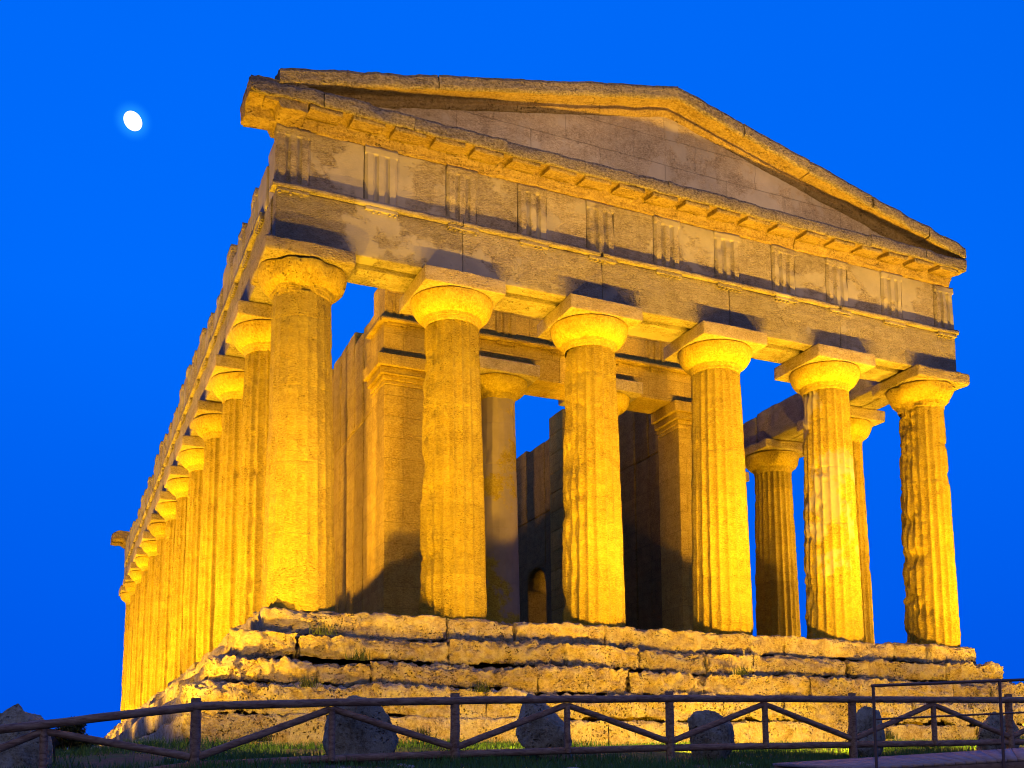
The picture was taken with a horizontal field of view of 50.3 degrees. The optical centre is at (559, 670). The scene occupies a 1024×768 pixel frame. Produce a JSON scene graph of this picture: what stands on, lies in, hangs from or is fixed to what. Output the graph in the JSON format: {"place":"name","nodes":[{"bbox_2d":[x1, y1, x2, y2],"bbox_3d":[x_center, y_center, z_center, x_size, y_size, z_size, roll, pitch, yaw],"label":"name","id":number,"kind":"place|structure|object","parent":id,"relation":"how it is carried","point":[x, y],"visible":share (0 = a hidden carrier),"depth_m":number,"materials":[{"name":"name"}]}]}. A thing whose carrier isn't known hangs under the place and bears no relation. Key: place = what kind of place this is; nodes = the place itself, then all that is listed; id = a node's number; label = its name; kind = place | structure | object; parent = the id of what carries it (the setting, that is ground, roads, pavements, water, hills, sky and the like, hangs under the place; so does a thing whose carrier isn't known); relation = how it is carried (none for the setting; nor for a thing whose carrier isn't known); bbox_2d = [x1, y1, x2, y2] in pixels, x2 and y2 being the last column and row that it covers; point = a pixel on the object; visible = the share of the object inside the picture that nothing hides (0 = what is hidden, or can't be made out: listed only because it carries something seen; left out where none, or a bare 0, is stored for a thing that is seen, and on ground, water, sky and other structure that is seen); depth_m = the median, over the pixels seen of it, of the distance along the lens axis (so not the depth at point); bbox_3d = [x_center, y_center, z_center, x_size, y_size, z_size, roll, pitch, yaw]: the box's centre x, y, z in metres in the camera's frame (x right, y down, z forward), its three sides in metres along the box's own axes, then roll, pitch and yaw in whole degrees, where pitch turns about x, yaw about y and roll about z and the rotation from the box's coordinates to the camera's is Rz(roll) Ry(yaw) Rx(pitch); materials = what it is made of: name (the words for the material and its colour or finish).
{"place":"outdoors","nodes":[
{"label":"outdoors","id":0,"kind":"place"},
{"bbox_2d":[0,0,1023,748],"label":"sky","id":1,"kind":"structure","parent":0,"point":[116,240],"materials":[{"name":"blue"}]},
{"bbox_2d":[123,111,141,130],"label":"moon","id":2,"kind":"object","parent":1,"relation":"in","point":[132,121],"visible":1,"depth_m":2513.49,"materials":[{"name":"white"}]},
{"bbox_2d":[0,735,1023,767],"bbox_3d":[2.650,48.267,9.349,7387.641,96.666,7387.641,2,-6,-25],"label":"ground","id":3,"kind":"structure","parent":0,"point":[117,758],"depth_m":15.59,"materials":[{"name":"green plant"}]},
{"bbox_2d":[0,703,52,767],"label":"boulder","id":4,"kind":"object","parent":3,"relation":"on","point":[26,753],"visible":0.65,"depth_m":13.51,"materials":[{"name":"stone"}]},
{"bbox_2d":[51,736,59,763],"bbox_3d":[-6.939,1.071,14.572,0.428,0.505,0.266,-2,-6,13],"label":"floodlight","id":5,"kind":"object","parent":3,"relation":"on","point":[55,741],"visible":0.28,"depth_m":14.53,"materials":[{"name":"black metal"}]},
{"bbox_2d":[55,716,96,750],"bbox_3d":[-13.963,2.001,30.900,1.628,1.413,1.076,0,-6,-11],"label":"bush","id":6,"kind":"object","parent":3,"relation":"on","point":[63,742],"visible":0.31,"depth_m":30.78,"materials":[{"name":"green plant"}]},
{"bbox_2d":[251,728,276,740],"bbox_3d":[-4.729,0.990,17.330,0.455,0.258,0.282,2,-6,-25],"label":"weed","id":7,"kind":"object","parent":3,"relation":"on","point":[269,737],"visible":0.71,"depth_m":17.32,"materials":[{"name":"green plant"}]},
{"bbox_2d":[323,695,398,763],"bbox_3d":[-2.602,0.834,14.238,1.018,1.005,0.421,4,-7,-37],"label":"boulder","id":8,"kind":"object","parent":3,"relation":"on","point":[353,736],"visible":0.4,"depth_m":14.04,"materials":[{"name":"stone"}]},
{"bbox_2d":[0,692,1023,767],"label":"wooden fence","id":9,"kind":"object","parent":3,"relation":"on","point":[43,731],"visible":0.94,"depth_m":14.56,"materials":[{"name":"brown wood"}]},
{"bbox_2d":[516,693,571,760],"bbox_3d":[-0.221,0.842,15.304,0.800,1.062,0.395,1,-6,-20],"label":"boulder","id":10,"kind":"object","parent":3,"relation":"on","point":[546,731],"visible":0.52,"depth_m":15.16,"materials":[{"name":"stone"}]},
{"bbox_2d":[100,68,1023,747],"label":"temple","id":11,"kind":"structure","parent":3,"relation":"on","point":[632,278],"depth_m":23.60,"materials":[{"name":"stone"}]},
{"bbox_2d":[291,673,324,687],"bbox_3d":[-4.138,0.137,17.826,0.525,0.260,0.294,2,-6,-25],"label":"weed","id":12,"kind":"object","parent":11,"relation":"on","point":[306,683],"visible":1,"depth_m":17.82,"materials":[{"name":"green plant"}]},
{"bbox_2d":[309,621,336,634],"bbox_3d":[-4.101,-0.760,18.895,0.511,0.260,0.278,2,-6,-25],"label":"weed","id":13,"kind":"object","parent":11,"relation":"on","point":[321,630],"visible":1,"depth_m":18.89,"materials":[{"name":"green plant"}]},
{"bbox_2d":[344,648,372,660],"bbox_3d":[-3.469,-0.314,18.700,0.516,0.258,0.284,2,-6,-25],"label":"weed","id":14,"kind":"object","parent":11,"relation":"on","point":[362,656],"visible":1,"depth_m":18.70,"materials":[{"name":"green plant"}]},
{"bbox_2d":[407,725,436,738],"bbox_3d":[-2.333,1.029,18.488,0.554,0.252,0.341,0,-6,-4],"label":"weed","id":15,"kind":"object","parent":11,"relation":"on","point":[422,731],"visible":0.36,"depth_m":18.49,"materials":[{"name":"green plant"}]},
{"bbox_2d":[468,680,493,691],"bbox_3d":[-1.373,0.243,19.216,0.476,0.259,0.273,-1,-6,-2],"label":"weed","id":16,"kind":"object","parent":11,"relation":"on","point":[482,689],"visible":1,"depth_m":19.20,"materials":[{"name":"green plant"}]},
{"bbox_2d":[731,663,751,674],"bbox_3d":[3.668,-0.057,22.064,0.520,0.260,0.304,2,-6,-25],"label":"weed","id":17,"kind":"object","parent":11,"relation":"on","point":[743,671],"visible":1,"depth_m":22.10,"materials":[{"name":"green plant"}]},
{"bbox_2d":[885,729,897,738],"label":"weed","id":18,"kind":"object","parent":11,"relation":"on","point":[888,735],"visible":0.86,"depth_m":22.92,"materials":[{"name":"green plant"}]},
{"bbox_2d":[687,710,734,763],"bbox_3d":[2.356,1.054,16.531,0.931,0.929,0.423,3,-7,-31],"label":"boulder","id":19,"kind":"object","parent":3,"relation":"on","point":[722,733],"visible":0.67,"depth_m":16.35,"materials":[{"name":"stone"}]},
{"bbox_2d":[847,706,885,757],"bbox_3d":[5.071,1.079,17.825,1.066,0.992,0.442,5,-8,-42],"label":"boulder","id":20,"kind":"object","parent":3,"relation":"on","point":[864,716],"visible":0.46,"depth_m":17.62,"materials":[{"name":"stone"}]},
{"bbox_2d":[773,748,1023,767],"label":"boardwalk","id":21,"kind":"structure","parent":3,"relation":"on","point":[1014,757],"depth_m":13.40,"materials":[{"name":"grey wood"}]},
{"bbox_2d":[870,678,1023,767],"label":"metal handrail","id":22,"kind":"object","parent":21,"relation":"attached to","point":[1000,713],"visible":1,"depth_m":13.11,"materials":[{"name":"black metal"}]},
{"bbox_2d":[976,711,1019,749],"bbox_3d":[7.651,1.192,19.058,0.948,0.951,0.386,1,-6,-17],"label":"boulder","id":23,"kind":"object","parent":3,"relation":"on","point":[992,721],"visible":0.3,"depth_m":18.87,"materials":[{"name":"stone"}]}
]}

